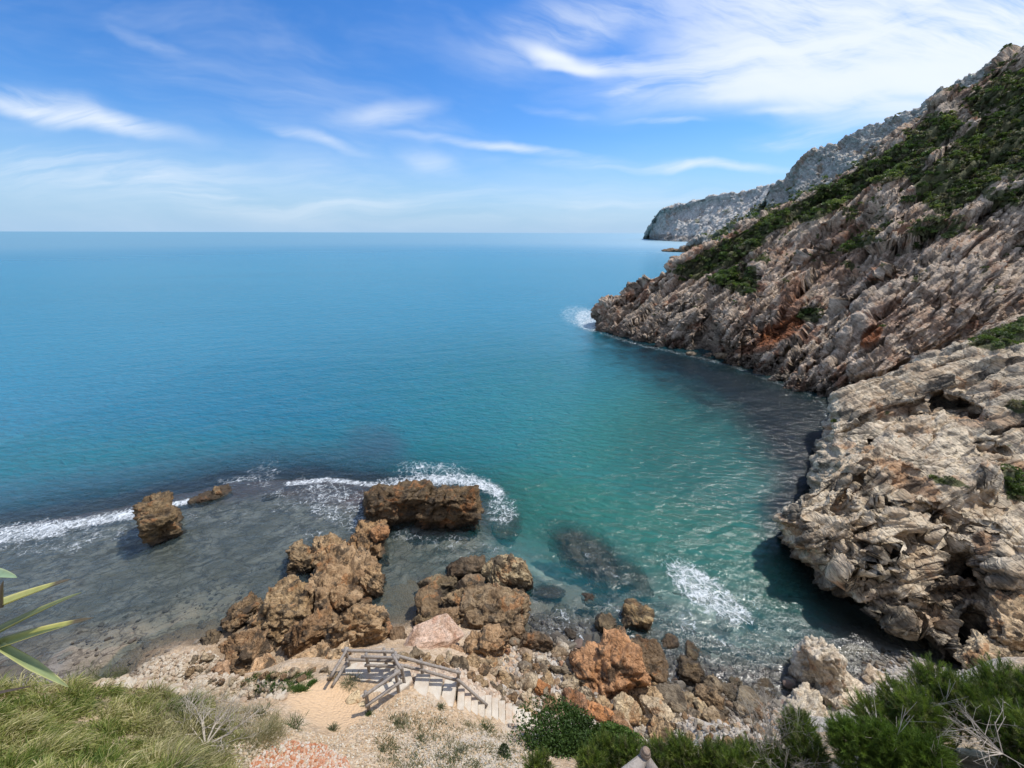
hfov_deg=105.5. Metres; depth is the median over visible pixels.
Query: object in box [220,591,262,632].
outcrop rock
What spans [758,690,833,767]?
pine shrub
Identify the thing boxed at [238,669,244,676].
broken boulder
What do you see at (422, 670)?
wooden railing
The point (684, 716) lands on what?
broken boulder
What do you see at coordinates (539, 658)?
beach stone
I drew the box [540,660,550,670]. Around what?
broken boulder
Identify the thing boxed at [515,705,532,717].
boulder
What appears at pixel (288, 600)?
outcrop rock
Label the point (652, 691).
boulder
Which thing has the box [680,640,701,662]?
boulder
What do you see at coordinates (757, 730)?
broken boulder
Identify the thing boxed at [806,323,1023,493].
cliff
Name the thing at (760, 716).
broken boulder
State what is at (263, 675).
broken boulder
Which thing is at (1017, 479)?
ledge scrub
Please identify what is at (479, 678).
broken boulder
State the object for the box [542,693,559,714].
broken boulder
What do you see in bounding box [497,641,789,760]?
beach shingle
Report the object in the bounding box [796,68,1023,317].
scrub
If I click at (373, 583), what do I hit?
outcrop rock
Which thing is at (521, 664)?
beach stone
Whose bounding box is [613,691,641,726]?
boulder
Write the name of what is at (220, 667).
ledge rock
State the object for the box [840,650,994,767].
pine shrub
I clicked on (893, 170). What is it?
pine scrub
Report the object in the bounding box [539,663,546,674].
beach stone
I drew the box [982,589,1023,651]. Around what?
crag
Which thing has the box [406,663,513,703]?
stair rubble
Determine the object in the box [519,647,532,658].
beach stone
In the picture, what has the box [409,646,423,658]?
broken boulder
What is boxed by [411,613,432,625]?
boulder
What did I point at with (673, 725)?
broken boulder
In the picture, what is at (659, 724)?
boulder
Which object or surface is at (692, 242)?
coastal foothill
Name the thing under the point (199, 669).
broken boulder
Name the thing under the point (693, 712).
boulder
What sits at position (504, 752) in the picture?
leafy bush
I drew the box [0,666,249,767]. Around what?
grass
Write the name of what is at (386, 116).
sky
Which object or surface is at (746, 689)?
boulder
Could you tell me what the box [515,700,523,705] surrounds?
beach stone
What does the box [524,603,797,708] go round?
sunken rubble
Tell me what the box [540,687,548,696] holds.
broken boulder
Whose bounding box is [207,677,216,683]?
broken boulder
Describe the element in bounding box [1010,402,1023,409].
cliff bush
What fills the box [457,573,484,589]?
boulder
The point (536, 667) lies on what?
broken boulder
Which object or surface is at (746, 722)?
beach stone
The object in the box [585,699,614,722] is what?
boulder
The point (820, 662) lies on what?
rock
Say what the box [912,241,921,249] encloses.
hillside bush
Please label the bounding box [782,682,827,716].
rock
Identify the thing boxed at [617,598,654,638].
boulder
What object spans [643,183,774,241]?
distant cape
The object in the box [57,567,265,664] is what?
shelf rubble
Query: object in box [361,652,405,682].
wooden railing
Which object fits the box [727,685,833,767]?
dry shrub
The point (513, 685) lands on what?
broken boulder
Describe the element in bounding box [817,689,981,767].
pine shrub
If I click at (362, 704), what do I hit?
white slab
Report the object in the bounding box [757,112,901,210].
ridge scrub
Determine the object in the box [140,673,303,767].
dry grass
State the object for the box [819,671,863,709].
rock
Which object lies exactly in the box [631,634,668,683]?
boulder
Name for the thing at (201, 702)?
dry shrub
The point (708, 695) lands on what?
boulder
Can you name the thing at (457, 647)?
boulder
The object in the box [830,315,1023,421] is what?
cliff scrub
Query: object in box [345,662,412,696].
concrete landing
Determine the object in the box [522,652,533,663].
broken boulder
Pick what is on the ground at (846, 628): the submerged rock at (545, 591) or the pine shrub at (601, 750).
the pine shrub at (601, 750)
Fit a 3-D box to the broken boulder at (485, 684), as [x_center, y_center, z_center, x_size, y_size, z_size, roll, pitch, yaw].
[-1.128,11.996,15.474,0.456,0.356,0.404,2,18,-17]
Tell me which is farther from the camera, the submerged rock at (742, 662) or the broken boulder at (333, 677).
the submerged rock at (742, 662)
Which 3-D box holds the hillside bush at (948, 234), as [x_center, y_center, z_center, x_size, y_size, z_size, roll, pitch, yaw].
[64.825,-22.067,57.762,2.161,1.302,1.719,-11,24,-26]
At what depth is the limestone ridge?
240.47 m
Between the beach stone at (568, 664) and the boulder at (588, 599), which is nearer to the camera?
the beach stone at (568, 664)
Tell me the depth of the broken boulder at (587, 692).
16.48 m
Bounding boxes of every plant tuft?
[251,696,276,719]
[282,710,311,731]
[327,721,340,730]
[337,670,363,689]
[365,710,372,715]
[377,744,391,753]
[392,716,402,724]
[411,729,430,744]
[437,701,445,712]
[451,742,467,753]
[479,716,496,736]
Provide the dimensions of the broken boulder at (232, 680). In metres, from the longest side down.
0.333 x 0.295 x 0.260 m
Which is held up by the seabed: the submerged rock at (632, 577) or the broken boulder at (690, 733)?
the submerged rock at (632, 577)
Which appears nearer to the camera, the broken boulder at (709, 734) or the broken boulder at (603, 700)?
the broken boulder at (709, 734)
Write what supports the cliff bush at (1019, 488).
on the cliff at (896, 543)
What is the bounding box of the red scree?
[249,739,349,767]
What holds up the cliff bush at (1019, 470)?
on the cliff at (896, 543)
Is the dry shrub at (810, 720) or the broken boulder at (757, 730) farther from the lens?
the broken boulder at (757, 730)
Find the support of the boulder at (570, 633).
on the ground at (846, 628)
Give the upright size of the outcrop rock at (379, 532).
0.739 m
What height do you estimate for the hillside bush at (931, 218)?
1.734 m
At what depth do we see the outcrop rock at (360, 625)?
18.87 m
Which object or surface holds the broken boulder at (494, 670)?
on the ground at (846, 628)
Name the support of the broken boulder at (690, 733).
on the ground at (846, 628)
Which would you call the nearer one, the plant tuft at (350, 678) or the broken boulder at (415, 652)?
the plant tuft at (350, 678)
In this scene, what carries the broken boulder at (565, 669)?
on the ground at (846, 628)
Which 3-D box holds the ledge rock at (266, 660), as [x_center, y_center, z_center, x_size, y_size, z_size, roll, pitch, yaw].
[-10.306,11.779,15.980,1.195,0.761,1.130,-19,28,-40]
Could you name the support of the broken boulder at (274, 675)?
on the ground at (846, 628)
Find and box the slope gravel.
[223,693,552,767]
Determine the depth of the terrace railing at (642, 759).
4.31 m
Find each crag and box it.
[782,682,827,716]
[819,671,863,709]
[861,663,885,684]
[953,629,1023,669]
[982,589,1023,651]
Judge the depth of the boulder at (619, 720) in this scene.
14.91 m
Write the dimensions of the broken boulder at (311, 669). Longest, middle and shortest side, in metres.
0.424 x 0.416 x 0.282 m
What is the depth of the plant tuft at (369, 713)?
12.19 m
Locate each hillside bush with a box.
[802,306,823,313]
[839,239,861,249]
[898,195,916,203]
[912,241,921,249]
[921,214,943,225]
[941,231,956,238]
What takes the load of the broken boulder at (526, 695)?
on the ground at (846, 628)
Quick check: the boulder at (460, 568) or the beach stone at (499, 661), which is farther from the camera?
the boulder at (460, 568)
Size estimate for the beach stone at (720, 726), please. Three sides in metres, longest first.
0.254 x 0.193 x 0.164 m
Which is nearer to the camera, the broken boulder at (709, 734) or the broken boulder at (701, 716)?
the broken boulder at (709, 734)
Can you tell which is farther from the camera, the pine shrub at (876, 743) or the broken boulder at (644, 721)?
the broken boulder at (644, 721)
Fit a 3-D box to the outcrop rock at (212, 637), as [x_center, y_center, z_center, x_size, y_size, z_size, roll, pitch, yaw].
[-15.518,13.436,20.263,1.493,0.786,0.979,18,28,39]
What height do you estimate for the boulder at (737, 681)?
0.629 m
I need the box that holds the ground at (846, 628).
[0,580,1023,767]
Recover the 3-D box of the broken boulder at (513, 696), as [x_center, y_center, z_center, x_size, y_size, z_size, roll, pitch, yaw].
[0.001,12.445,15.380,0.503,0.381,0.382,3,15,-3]
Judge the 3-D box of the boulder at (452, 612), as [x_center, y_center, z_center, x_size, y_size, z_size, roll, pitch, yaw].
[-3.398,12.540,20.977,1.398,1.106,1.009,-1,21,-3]
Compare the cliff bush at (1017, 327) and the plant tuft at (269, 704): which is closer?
the plant tuft at (269, 704)
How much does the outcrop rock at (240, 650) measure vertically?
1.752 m
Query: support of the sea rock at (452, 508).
on the seabed
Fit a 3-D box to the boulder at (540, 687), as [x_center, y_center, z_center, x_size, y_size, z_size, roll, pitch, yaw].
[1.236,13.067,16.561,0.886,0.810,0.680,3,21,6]
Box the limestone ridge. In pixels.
[758,61,990,210]
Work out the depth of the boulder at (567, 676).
17.45 m
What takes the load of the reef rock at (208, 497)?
on the seabed
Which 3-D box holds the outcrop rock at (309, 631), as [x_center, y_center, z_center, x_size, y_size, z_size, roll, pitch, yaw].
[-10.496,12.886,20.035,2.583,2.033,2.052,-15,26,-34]
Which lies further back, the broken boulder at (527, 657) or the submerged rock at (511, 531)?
the submerged rock at (511, 531)
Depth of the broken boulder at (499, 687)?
15.58 m
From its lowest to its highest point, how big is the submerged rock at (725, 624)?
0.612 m
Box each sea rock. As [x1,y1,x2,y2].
[261,492,280,501]
[362,490,368,512]
[363,479,435,530]
[413,484,484,533]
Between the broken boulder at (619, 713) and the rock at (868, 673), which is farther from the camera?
the rock at (868, 673)
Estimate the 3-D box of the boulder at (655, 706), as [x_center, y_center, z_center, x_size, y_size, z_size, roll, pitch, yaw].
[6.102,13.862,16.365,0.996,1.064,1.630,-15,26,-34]
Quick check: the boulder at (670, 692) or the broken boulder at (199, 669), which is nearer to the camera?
the boulder at (670, 692)
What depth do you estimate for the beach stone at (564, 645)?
19.84 m
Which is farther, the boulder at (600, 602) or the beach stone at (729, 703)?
the boulder at (600, 602)
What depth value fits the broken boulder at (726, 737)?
11.95 m
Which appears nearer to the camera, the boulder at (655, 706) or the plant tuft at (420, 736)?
the plant tuft at (420, 736)
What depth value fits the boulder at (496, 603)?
21.16 m
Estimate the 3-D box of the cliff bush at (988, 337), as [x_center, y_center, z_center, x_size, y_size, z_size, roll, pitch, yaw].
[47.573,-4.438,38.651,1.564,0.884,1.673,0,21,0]
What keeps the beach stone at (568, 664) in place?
on the ground at (846, 628)
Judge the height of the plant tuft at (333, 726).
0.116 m
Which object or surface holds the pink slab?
on the boulder
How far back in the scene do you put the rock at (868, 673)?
18.36 m
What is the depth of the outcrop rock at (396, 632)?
19.66 m
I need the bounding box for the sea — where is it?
[0,231,830,642]
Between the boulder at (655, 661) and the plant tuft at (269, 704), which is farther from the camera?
the boulder at (655, 661)
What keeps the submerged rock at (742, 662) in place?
on the seabed
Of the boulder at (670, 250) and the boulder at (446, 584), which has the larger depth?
the boulder at (670, 250)
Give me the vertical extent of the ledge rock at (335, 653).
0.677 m
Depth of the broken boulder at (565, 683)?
16.95 m
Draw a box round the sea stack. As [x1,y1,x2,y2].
[132,490,187,547]
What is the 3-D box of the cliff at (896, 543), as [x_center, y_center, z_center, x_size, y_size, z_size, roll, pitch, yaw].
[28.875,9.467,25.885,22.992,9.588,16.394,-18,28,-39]
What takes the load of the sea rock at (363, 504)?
on the seabed
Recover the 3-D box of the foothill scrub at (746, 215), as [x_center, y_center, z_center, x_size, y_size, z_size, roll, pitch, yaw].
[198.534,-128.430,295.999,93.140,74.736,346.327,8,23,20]
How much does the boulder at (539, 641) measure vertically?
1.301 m
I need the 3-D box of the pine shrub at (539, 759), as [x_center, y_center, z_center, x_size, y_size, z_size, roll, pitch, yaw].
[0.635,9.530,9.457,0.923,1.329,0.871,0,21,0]
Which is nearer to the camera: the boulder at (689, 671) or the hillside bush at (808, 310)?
the boulder at (689, 671)
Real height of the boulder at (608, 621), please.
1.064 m
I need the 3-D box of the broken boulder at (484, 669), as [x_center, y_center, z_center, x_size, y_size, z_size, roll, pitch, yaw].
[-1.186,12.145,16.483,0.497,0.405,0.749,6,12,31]
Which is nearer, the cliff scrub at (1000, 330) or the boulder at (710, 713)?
the boulder at (710, 713)
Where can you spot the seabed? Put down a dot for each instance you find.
(246, 531)
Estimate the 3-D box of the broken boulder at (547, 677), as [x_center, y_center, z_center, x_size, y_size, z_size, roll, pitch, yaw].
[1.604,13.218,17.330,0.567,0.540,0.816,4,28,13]
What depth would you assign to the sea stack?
26.88 m
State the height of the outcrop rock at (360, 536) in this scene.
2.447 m
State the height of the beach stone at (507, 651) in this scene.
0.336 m
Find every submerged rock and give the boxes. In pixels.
[491,507,521,541]
[531,583,565,599]
[547,525,618,596]
[552,603,570,615]
[614,559,653,600]
[715,607,736,632]
[735,656,750,670]
[758,665,770,677]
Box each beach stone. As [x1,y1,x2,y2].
[497,658,501,665]
[504,648,510,654]
[508,637,519,645]
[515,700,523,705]
[517,661,531,669]
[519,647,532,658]
[535,655,546,662]
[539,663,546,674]
[554,677,559,685]
[556,641,568,649]
[565,656,572,668]
[693,718,703,725]
[717,724,723,729]
[725,700,733,710]
[743,718,752,724]
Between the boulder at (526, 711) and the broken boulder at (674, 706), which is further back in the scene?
the broken boulder at (674, 706)
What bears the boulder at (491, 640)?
on the ground at (846, 628)
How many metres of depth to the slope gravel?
10.72 m
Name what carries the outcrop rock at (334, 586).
on the ground at (846, 628)
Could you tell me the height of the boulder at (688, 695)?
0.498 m
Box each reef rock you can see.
[187,483,232,507]
[212,486,222,496]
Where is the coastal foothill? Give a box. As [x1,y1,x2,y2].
[679,207,763,251]
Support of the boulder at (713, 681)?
on the ground at (846, 628)
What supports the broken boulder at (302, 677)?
on the ground at (846, 628)
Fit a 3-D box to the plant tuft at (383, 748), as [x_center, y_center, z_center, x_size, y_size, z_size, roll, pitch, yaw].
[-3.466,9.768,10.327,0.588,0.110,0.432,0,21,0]
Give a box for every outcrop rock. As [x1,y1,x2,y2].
[200,629,221,645]
[218,627,273,673]
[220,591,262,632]
[245,574,314,651]
[281,606,332,658]
[285,539,312,582]
[304,541,381,617]
[310,532,345,569]
[324,603,388,648]
[346,518,389,566]
[360,563,386,598]
[370,524,389,541]
[386,618,392,638]
[389,626,407,640]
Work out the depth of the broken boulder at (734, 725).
13.69 m
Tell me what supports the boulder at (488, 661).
on the ground at (846, 628)
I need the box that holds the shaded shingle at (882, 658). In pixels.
[846,647,969,693]
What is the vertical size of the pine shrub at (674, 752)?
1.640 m
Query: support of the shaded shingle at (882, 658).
on the ground at (846, 628)
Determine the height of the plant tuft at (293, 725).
0.188 m
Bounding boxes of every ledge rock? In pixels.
[210,660,229,674]
[248,652,276,672]
[288,640,331,659]
[322,639,351,659]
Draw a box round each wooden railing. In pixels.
[329,647,394,686]
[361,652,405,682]
[362,669,401,710]
[394,651,487,706]
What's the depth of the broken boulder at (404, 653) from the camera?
14.77 m
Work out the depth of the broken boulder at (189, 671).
18.51 m
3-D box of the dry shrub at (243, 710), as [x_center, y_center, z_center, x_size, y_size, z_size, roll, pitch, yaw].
[-6.837,8.262,9.785,0.981,0.634,0.979,13,25,30]
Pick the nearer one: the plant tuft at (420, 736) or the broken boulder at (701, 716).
the plant tuft at (420, 736)
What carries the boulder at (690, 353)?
in the sea
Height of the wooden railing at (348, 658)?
1.333 m
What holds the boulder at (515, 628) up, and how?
on the ground at (846, 628)
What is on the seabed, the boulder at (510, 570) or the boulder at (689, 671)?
the boulder at (510, 570)
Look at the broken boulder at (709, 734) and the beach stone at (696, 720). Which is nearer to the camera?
the broken boulder at (709, 734)
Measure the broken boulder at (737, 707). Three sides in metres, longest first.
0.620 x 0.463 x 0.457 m
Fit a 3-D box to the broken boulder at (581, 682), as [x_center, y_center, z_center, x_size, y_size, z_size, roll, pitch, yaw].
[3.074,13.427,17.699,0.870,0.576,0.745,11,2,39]
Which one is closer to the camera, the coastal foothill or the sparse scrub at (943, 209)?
the sparse scrub at (943, 209)
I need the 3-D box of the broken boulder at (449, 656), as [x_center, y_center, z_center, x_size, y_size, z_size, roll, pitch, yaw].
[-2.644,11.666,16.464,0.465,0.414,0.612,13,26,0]
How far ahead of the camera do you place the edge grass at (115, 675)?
9.12 m
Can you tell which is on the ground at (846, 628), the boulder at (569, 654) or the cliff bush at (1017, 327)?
the boulder at (569, 654)
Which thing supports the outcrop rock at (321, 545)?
on the seabed
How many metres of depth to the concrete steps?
13.75 m
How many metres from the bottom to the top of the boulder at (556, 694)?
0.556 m
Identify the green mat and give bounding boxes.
[241,670,317,694]
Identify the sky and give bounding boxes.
[0,0,1023,232]
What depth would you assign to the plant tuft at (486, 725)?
12.74 m
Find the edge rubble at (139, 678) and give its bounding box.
[92,648,288,702]
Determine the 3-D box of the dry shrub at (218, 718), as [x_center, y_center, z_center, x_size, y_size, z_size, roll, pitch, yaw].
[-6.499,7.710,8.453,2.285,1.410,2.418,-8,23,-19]
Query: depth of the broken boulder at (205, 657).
19.09 m
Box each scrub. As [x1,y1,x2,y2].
[608,43,1019,341]
[670,110,965,292]
[701,192,802,240]
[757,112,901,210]
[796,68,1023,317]
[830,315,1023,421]
[927,466,1023,500]
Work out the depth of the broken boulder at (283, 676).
14.39 m
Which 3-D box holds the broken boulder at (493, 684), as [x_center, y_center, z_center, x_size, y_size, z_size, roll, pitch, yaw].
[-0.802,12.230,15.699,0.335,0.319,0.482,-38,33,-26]
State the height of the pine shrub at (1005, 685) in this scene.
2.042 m
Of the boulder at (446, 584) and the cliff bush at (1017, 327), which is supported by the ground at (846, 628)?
the boulder at (446, 584)
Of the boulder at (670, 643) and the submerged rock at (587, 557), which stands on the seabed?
the submerged rock at (587, 557)
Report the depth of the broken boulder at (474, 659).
16.89 m
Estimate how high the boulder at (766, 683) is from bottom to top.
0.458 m
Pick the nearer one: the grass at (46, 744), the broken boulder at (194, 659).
the grass at (46, 744)
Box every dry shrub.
[167,673,217,722]
[179,677,272,766]
[220,698,262,725]
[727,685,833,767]
[751,698,855,766]
[936,692,1023,766]
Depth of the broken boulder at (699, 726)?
14.56 m
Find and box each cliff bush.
[977,334,999,342]
[1000,463,1023,478]
[1003,323,1023,332]
[1008,485,1023,494]
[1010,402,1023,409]
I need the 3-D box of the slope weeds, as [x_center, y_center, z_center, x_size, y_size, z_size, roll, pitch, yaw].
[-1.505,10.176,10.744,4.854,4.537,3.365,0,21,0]
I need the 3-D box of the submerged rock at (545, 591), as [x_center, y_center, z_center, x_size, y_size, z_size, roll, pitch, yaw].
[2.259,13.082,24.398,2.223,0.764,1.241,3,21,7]
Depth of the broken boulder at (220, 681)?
14.43 m
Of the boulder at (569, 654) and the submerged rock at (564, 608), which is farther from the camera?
the submerged rock at (564, 608)
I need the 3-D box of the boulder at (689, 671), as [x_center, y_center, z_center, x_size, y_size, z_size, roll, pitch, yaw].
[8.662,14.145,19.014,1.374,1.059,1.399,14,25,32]
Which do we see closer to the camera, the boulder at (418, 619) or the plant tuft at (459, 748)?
the plant tuft at (459, 748)
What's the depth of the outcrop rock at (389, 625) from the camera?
20.04 m
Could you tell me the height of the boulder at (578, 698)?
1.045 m
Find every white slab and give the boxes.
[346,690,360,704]
[357,700,365,706]
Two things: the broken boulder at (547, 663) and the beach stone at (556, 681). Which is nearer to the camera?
the beach stone at (556, 681)
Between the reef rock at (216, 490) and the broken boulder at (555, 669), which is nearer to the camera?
the broken boulder at (555, 669)
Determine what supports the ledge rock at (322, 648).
on the ground at (846, 628)
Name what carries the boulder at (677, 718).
on the ground at (846, 628)
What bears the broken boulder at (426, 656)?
on the ground at (846, 628)
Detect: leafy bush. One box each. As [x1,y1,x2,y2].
[497,742,511,759]
[507,694,638,760]
[597,720,644,750]
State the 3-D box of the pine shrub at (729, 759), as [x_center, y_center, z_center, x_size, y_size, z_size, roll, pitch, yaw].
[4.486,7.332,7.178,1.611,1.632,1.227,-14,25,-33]
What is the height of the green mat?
2.678 m
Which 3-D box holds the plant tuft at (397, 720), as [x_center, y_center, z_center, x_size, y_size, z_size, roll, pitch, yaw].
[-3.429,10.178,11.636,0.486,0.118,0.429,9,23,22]
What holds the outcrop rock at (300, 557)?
on the seabed
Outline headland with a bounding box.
[590,44,1023,396]
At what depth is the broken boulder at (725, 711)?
16.96 m
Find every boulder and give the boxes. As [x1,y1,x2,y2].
[185,665,195,676]
[188,655,198,664]
[196,665,202,673]
[199,651,214,662]
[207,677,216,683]
[215,678,225,686]
[228,676,236,685]
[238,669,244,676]
[259,670,269,680]
[270,672,279,678]
[280,672,286,680]
[286,667,300,678]
[296,674,306,682]
[305,667,315,673]
[319,665,328,672]
[327,671,338,680]
[397,651,408,661]
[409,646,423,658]
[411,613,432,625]
[414,585,443,617]
[417,573,457,596]
[418,652,431,661]
[435,654,444,664]
[436,606,461,624]
[441,588,480,607]
[441,662,449,667]
[445,555,485,582]
[445,650,452,662]
[450,643,463,651]
[450,655,468,670]
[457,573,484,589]
[458,580,530,629]
[463,623,509,656]
[466,652,480,667]
[466,670,475,682]
[475,675,483,683]
[478,662,491,675]
[481,553,534,593]
[481,659,492,664]
[481,679,488,687]
[485,655,497,667]
[489,666,501,676]
[490,681,495,688]
[496,670,511,688]
[496,683,506,694]
[500,614,524,638]
[507,692,517,703]
[509,679,519,689]
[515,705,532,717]
[517,631,552,652]
[519,670,538,691]
[519,688,533,709]
[520,665,529,673]
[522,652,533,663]
[532,663,540,673]
[534,678,550,696]
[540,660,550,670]
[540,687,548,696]
[542,669,553,684]
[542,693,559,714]
[549,665,561,674]
[550,692,561,714]
[551,645,568,660]
[558,679,576,688]
[560,662,572,674]
[561,687,587,712]
[562,673,579,689]
[563,627,576,639]
[568,648,579,660]
[569,626,651,699]
[573,672,585,685]
[577,686,594,700]
[581,592,597,606]
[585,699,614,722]
[593,694,613,709]
[594,612,616,632]
[595,598,603,606]
[610,715,632,731]
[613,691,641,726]
[613,710,625,718]
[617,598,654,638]
[627,686,663,709]
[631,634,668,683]
[638,694,674,721]
[641,712,648,725]
[647,713,673,741]
[654,682,688,711]
[661,248,680,251]
[661,633,679,653]
[667,700,683,713]
[667,721,676,731]
[670,713,686,722]
[674,654,704,685]
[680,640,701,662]
[681,711,687,719]
[684,691,694,705]
[685,706,701,717]
[685,730,695,739]
[686,351,695,355]
[692,697,706,710]
[693,683,724,709]
[696,723,702,733]
[697,709,702,718]
[700,673,722,692]
[702,705,729,724]
[704,732,712,741]
[713,352,726,359]
[713,705,729,720]
[721,682,737,700]
[721,735,732,744]
[728,676,742,687]
[730,723,740,729]
[733,701,744,716]
[735,685,766,714]
[750,723,764,733]
[751,676,776,698]
[754,711,766,721]
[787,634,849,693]
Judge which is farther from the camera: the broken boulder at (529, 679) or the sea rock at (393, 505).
the sea rock at (393, 505)
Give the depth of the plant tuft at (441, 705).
12.85 m
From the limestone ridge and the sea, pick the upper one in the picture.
the limestone ridge
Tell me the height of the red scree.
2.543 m
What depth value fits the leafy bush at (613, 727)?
13.16 m
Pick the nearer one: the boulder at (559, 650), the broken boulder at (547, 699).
the broken boulder at (547, 699)
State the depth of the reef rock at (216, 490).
31.54 m
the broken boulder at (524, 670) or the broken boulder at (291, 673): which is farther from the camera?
the broken boulder at (524, 670)
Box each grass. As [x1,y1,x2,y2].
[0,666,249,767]
[62,653,129,683]
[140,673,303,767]
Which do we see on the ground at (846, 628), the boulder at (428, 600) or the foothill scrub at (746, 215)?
the boulder at (428, 600)
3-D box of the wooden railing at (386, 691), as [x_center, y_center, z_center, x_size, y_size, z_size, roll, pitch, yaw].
[-4.138,10.030,12.540,1.231,1.392,0.183,-18,27,-38]
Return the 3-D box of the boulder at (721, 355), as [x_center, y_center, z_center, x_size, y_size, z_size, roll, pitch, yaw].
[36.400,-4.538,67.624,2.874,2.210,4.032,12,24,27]
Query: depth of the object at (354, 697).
12.69 m
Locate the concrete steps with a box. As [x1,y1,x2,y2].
[414,674,537,729]
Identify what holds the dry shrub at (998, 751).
on the ground at (846, 628)
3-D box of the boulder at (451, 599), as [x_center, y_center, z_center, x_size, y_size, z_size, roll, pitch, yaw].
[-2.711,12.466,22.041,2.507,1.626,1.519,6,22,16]
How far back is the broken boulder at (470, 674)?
15.42 m
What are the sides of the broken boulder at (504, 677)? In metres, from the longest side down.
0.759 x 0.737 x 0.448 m
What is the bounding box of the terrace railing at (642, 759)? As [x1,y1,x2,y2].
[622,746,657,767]
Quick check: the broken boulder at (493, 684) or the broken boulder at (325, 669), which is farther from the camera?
the broken boulder at (493, 684)
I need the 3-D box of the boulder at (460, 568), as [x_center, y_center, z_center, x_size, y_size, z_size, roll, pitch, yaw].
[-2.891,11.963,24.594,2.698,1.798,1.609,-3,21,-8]
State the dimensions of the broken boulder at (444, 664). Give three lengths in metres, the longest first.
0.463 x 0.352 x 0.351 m
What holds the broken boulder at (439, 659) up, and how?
on the ground at (846, 628)
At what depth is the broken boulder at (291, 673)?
14.53 m
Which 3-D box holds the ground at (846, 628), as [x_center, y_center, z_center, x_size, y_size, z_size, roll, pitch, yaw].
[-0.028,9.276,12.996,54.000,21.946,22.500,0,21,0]
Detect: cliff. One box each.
[772,442,1023,664]
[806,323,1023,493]
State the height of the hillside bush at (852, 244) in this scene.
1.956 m
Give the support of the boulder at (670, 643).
in the sea
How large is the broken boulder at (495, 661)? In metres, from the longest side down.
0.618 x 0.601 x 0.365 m
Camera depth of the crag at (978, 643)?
17.59 m
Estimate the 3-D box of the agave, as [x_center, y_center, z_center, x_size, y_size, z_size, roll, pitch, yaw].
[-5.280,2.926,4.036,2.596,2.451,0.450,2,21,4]
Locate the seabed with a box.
[0,459,848,690]
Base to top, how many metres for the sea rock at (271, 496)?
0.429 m
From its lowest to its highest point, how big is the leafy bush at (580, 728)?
1.477 m
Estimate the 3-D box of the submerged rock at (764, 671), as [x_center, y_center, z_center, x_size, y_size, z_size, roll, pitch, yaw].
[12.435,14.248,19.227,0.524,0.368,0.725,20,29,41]
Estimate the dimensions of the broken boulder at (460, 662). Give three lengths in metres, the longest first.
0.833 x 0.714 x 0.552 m
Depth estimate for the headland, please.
63.13 m
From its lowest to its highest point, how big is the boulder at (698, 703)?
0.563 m
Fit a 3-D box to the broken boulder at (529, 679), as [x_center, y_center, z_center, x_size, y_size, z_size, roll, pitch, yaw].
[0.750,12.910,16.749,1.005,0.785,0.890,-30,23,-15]
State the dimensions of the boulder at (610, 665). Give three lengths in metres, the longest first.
3.515 x 2.892 x 2.683 m
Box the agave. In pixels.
[0,568,92,693]
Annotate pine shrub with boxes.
[521,741,555,767]
[571,724,642,767]
[639,727,770,767]
[713,731,794,767]
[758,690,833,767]
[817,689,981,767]
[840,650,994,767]
[948,649,1023,767]
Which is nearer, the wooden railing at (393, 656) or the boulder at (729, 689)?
the wooden railing at (393, 656)
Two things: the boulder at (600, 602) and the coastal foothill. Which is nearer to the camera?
the boulder at (600, 602)
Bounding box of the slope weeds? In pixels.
[371,705,534,767]
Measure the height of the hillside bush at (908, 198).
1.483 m
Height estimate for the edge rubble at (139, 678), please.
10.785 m
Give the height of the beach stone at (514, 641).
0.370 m
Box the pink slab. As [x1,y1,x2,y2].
[404,613,464,648]

